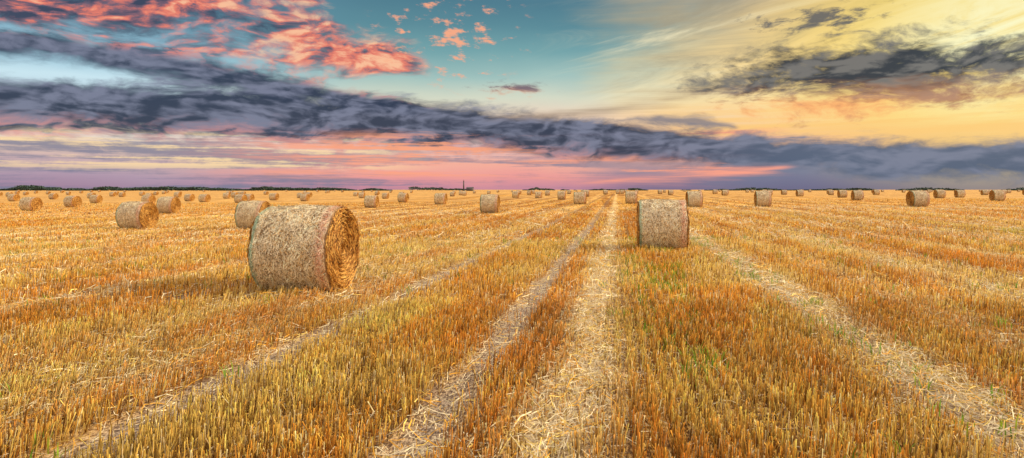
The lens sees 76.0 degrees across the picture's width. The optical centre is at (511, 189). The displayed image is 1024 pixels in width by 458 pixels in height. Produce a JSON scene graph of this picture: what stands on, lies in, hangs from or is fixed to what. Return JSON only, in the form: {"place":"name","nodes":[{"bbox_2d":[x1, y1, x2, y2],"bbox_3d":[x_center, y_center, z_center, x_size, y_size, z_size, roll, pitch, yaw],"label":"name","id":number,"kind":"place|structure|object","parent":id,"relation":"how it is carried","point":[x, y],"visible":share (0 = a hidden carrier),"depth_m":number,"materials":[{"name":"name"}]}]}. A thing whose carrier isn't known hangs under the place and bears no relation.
{"place":"outdoors","nodes":[
{"label":"outdoors","id":0,"kind":"place"},
{"bbox_2d":[466,187,473,190],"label":"farm shed","id":1,"kind":"structure","parent":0,"point":[469,188],"depth_m":807.42,"materials":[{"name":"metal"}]},
{"bbox_2d":[0,190,1023,457],"bbox_3d":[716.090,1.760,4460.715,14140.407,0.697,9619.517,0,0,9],"label":"ground","id":2,"kind":"structure","parent":0,"point":[286,198],"depth_m":7.72,"materials":[{"name":"beige plant"}]},
{"bbox_2d":[7,194,19,200],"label":"hay bale","id":3,"kind":"object","parent":2,"relation":"on","point":[13,197],"visible":0.87,"depth_m":116.48,"materials":[{"name":"plant"}]},
{"bbox_2d":[19,197,42,210],"bbox_3d":[-46.999,1.420,63.996,1.405,1.451,1.543,0,0,6],"label":"hay bale","id":4,"kind":"object","parent":2,"relation":"on","point":[30,203],"visible":0.92,"depth_m":63.51,"materials":[{"name":"plant"}]},
{"bbox_2d":[48,193,58,198],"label":"hay bale","id":5,"kind":"object","parent":2,"relation":"on","point":[53,195],"visible":0.92,"depth_m":139.54,"materials":[{"name":"plant"}]},
{"bbox_2d":[63,196,81,206],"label":"hay bale","id":6,"kind":"object","parent":2,"relation":"on","point":[72,201],"visible":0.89,"depth_m":77.52,"materials":[{"name":"plant"}]},
{"bbox_2d":[89,195,102,202],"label":"hay bale","id":7,"kind":"object","parent":2,"relation":"on","point":[95,198],"visible":0.91,"depth_m":99.48,"materials":[{"name":"plant"}]},
{"bbox_2d":[118,192,125,196],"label":"hay bale","id":8,"kind":"object","parent":2,"relation":"on","point":[121,194],"visible":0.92,"depth_m":184.68,"materials":[{"name":"plant"}]},
{"bbox_2d":[115,201,158,228],"bbox_3d":[-18.701,1.296,32.703,1.410,1.492,1.572,0,0,7],"label":"hay bale","id":9,"kind":"object","parent":2,"relation":"on","point":[135,214],"visible":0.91,"depth_m":32.16,"materials":[{"name":"plant"}]},
{"bbox_2d":[141,194,155,203],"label":"hay bale","id":10,"kind":"object","parent":2,"relation":"on","point":[148,198],"visible":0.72,"depth_m":92.51,"materials":[{"name":"plant"}]},
{"bbox_2d":[156,196,180,212],"bbox_3d":[-29.599,1.340,56.497,1.409,1.559,1.645,0,0,4],"label":"hay bale","id":11,"kind":"object","parent":2,"relation":"on","point":[167,204],"visible":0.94,"depth_m":55.93,"materials":[{"name":"plant"}]},
{"bbox_2d":[174,192,181,196],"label":"hay bale","id":12,"kind":"object","parent":2,"relation":"on","point":[177,194],"visible":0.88,"depth_m":177.59,"materials":[{"name":"plant"}]},
{"bbox_2d":[184,194,194,200],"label":"hay bale","id":13,"kind":"object","parent":2,"relation":"on","point":[189,197],"visible":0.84,"depth_m":116.49,"materials":[{"name":"plant"}]},
{"bbox_2d":[198,194,210,201],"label":"hay bale","id":14,"kind":"object","parent":2,"relation":"on","point":[204,197],"visible":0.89,"depth_m":107.49,"materials":[{"name":"plant"}]},
{"bbox_2d":[223,193,230,198],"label":"hay bale","id":15,"kind":"object","parent":2,"relation":"on","point":[226,195],"visible":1,"depth_m":151.29,"materials":[{"name":"plant"}]},
{"bbox_2d":[234,194,246,202],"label":"hay bale","id":16,"kind":"object","parent":2,"relation":"on","point":[238,198],"visible":0.83,"depth_m":98.45,"materials":[{"name":"plant"}]},
{"bbox_2d":[245,194,254,200],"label":"hay bale","id":17,"kind":"object","parent":2,"relation":"on","point":[250,197],"visible":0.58,"depth_m":111.54,"materials":[{"name":"plant"}]},
{"bbox_2d":[234,200,270,228],"bbox_3d":[-12.399,1.236,31.497,1.334,1.480,1.561,0,0,5],"label":"hay bale","id":18,"kind":"object","parent":2,"relation":"on","point":[246,213],"visible":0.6,"depth_m":30.88,"materials":[{"name":"plant"}]},
{"bbox_2d":[269,193,278,199],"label":"hay bale","id":19,"kind":"object","parent":2,"relation":"on","point":[273,196],"visible":0.94,"depth_m":127.42,"materials":[{"name":"plant"}]},
{"bbox_2d":[246,203,359,291],"bbox_3d":[-3.369,0.956,10.747,1.401,1.480,1.561,0,0,7],"label":"hay bale","id":20,"kind":"object","parent":2,"relation":"on","point":[299,246],"visible":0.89,"depth_m":10.16,"materials":[{"name":"plant"}]},
{"bbox_2d":[300,194,309,200],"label":"hay bale","id":21,"kind":"object","parent":2,"relation":"on","point":[304,197],"visible":0.93,"depth_m":116.44,"materials":[{"name":"plant"}]},
{"bbox_2d":[358,192,364,197],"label":"hay bale","id":22,"kind":"object","parent":2,"relation":"on","point":[361,195],"visible":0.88,"depth_m":157.27,"materials":[{"name":"plant"}]},
{"bbox_2d":[364,195,378,207],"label":"hay bale","id":23,"kind":"object","parent":2,"relation":"on","point":[371,201],"visible":0.97,"depth_m":69.42,"materials":[{"name":"plant"}]},
{"bbox_2d":[382,193,388,198],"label":"hay bale","id":24,"kind":"object","parent":2,"relation":"on","point":[385,195],"visible":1,"depth_m":144.50,"materials":[{"name":"plant"}]},
{"bbox_2d":[397,193,408,201],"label":"hay bale","id":25,"kind":"object","parent":2,"relation":"on","point":[402,197],"visible":0.92,"depth_m":99.42,"materials":[{"name":"plant"}]},
{"bbox_2d":[434,193,447,204],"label":"hay bale","id":26,"kind":"object","parent":2,"relation":"on","point":[440,198],"visible":0.94,"depth_m":81.38,"materials":[{"name":"plant"}]},
{"bbox_2d":[480,194,499,212],"bbox_3d":[-1.699,1.092,50.497,1.463,1.542,1.626,0,0,6],"label":"hay bale","id":27,"kind":"object","parent":2,"relation":"on","point":[489,203],"visible":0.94,"depth_m":49.86,"materials":[{"name":"plant"}]},
{"bbox_2d":[0,198,1023,457],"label":"stubble","id":28,"kind":"object","parent":2,"relation":"on","point":[304,366],"visible":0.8,"depth_m":6.89,"materials":[{"name":"yellow plant"}]},
{"bbox_2d":[0,203,1023,457],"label":"loose straw","id":29,"kind":"object","parent":2,"relation":"on","point":[796,291],"visible":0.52,"depth_m":7.29,"materials":[{"name":"beige plant"}]},
{"bbox_2d":[0,235,1023,457],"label":"green weeds","id":30,"kind":"object","parent":2,"relation":"on","point":[836,333],"visible":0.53,"depth_m":8.78,"materials":[{"name":"green plant"}]},
{"bbox_2d":[0,185,1023,190],"bbox_3d":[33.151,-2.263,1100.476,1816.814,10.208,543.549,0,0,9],"label":"distant treeline","id":31,"kind":"object","parent":2,"relation":"on","point":[102,188],"visible":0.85,"depth_m":968.27,"materials":[{"name":"green plant"}]},
{"bbox_2d":[512,191,518,197],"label":"hay bale","id":32,"kind":"object","parent":2,"relation":"on","point":[515,194],"visible":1,"depth_m":139.38,"materials":[{"name":"plant"}]},
{"bbox_2d":[535,192,541,197],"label":"hay bale","id":33,"kind":"object","parent":2,"relation":"on","point":[538,194],"visible":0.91,"depth_m":127.37,"materials":[{"name":"plant"}]},
{"bbox_2d":[557,191,565,199],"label":"hay bale","id":34,"kind":"object","parent":2,"relation":"on","point":[561,195],"visible":1,"depth_m":107.40,"materials":[{"name":"plant"}]},
{"bbox_2d":[574,192,586,203],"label":"hay bale","id":35,"kind":"object","parent":2,"relation":"on","point":[580,197],"visible":0.91,"depth_m":73.37,"materials":[{"name":"plant"}]},
{"bbox_2d":[625,191,637,203],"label":"hay bale","id":36,"kind":"object","parent":2,"relation":"on","point":[631,197],"visible":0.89,"depth_m":73.38,"materials":[{"name":"plant"}]},
{"bbox_2d":[636,198,689,250],"bbox_3d":[4.099,0.969,17.903,1.402,1.492,1.572,0,0,10],"label":"hay bale","id":37,"kind":"object","parent":2,"relation":"on","point":[663,223],"visible":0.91,"depth_m":17.28,"materials":[{"name":"plant"}]},
{"bbox_2d":[685,191,702,206],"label":"hay bale","id":38,"kind":"object","parent":2,"relation":"on","point":[693,198],"visible":0.88,"depth_m":58.35,"materials":[{"name":"plant"}]},
{"bbox_2d":[721,190,727,194],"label":"hay bale","id":39,"kind":"object","parent":2,"relation":"on","point":[724,192],"visible":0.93,"depth_m":159.38,"materials":[{"name":"plant"}]},
{"bbox_2d":[754,191,771,206],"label":"hay bale","id":40,"kind":"object","parent":2,"relation":"on","point":[763,198],"visible":0.94,"depth_m":57.90,"materials":[{"name":"plant"}]},
{"bbox_2d":[781,190,786,194],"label":"hay bale","id":41,"kind":"object","parent":2,"relation":"on","point":[783,192],"visible":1,"depth_m":181.88,"materials":[{"name":"plant"}]},
{"bbox_2d":[796,190,803,195],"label":"hay bale","id":42,"kind":"object","parent":2,"relation":"on","point":[799,192],"visible":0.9,"depth_m":139.41,"materials":[{"name":"plant"}]},
{"bbox_2d":[828,190,833,194],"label":"hay bale","id":43,"kind":"object","parent":2,"relation":"on","point":[830,192],"visible":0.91,"depth_m":166.68,"materials":[{"name":"plant"}]},
{"bbox_2d":[837,190,847,197],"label":"hay bale","id":44,"kind":"object","parent":2,"relation":"on","point":[842,194],"visible":1,"depth_m":116.48,"materials":[{"name":"plant"}]},
{"bbox_2d":[851,190,863,199],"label":"hay bale","id":45,"kind":"object","parent":2,"relation":"on","point":[857,194],"visible":0.92,"depth_m":87.46,"materials":[{"name":"plant"}]},
{"bbox_2d":[872,190,879,194],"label":"hay bale","id":46,"kind":"object","parent":2,"relation":"on","point":[875,192],"visible":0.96,"depth_m":173.63,"materials":[{"name":"plant"}]},
{"bbox_2d":[906,190,929,206],"bbox_3d":[34.701,0.787,55.997,1.401,1.507,1.590,0,0,6],"label":"hay bale","id":47,"kind":"object","parent":2,"relation":"on","point":[917,198],"visible":0.93,"depth_m":55.44,"materials":[{"name":"plant"}]},
{"bbox_2d":[933,190,945,197],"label":"hay bale","id":48,"kind":"object","parent":2,"relation":"on","point":[939,193],"visible":0.9,"depth_m":107.43,"materials":[{"name":"plant"}]},
{"bbox_2d":[954,190,965,197],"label":"hay bale","id":49,"kind":"object","parent":2,"relation":"on","point":[959,193],"visible":1,"depth_m":116.53,"materials":[{"name":"plant"}]},
{"bbox_2d":[980,190,988,194],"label":"hay bale","id":50,"kind":"object","parent":2,"relation":"on","point":[984,192],"visible":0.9,"depth_m":165.48,"materials":[{"name":"plant"}]},
{"bbox_2d":[989,190,1005,200],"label":"hay bale","id":51,"kind":"object","parent":2,"relation":"on","point":[998,195],"visible":0.94,"depth_m":82.46,"materials":[{"name":"plant"}]},
{"bbox_2d":[0,0,1023,189],"label":"sky","id":52,"kind":"structure","parent":0,"point":[236,94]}
]}

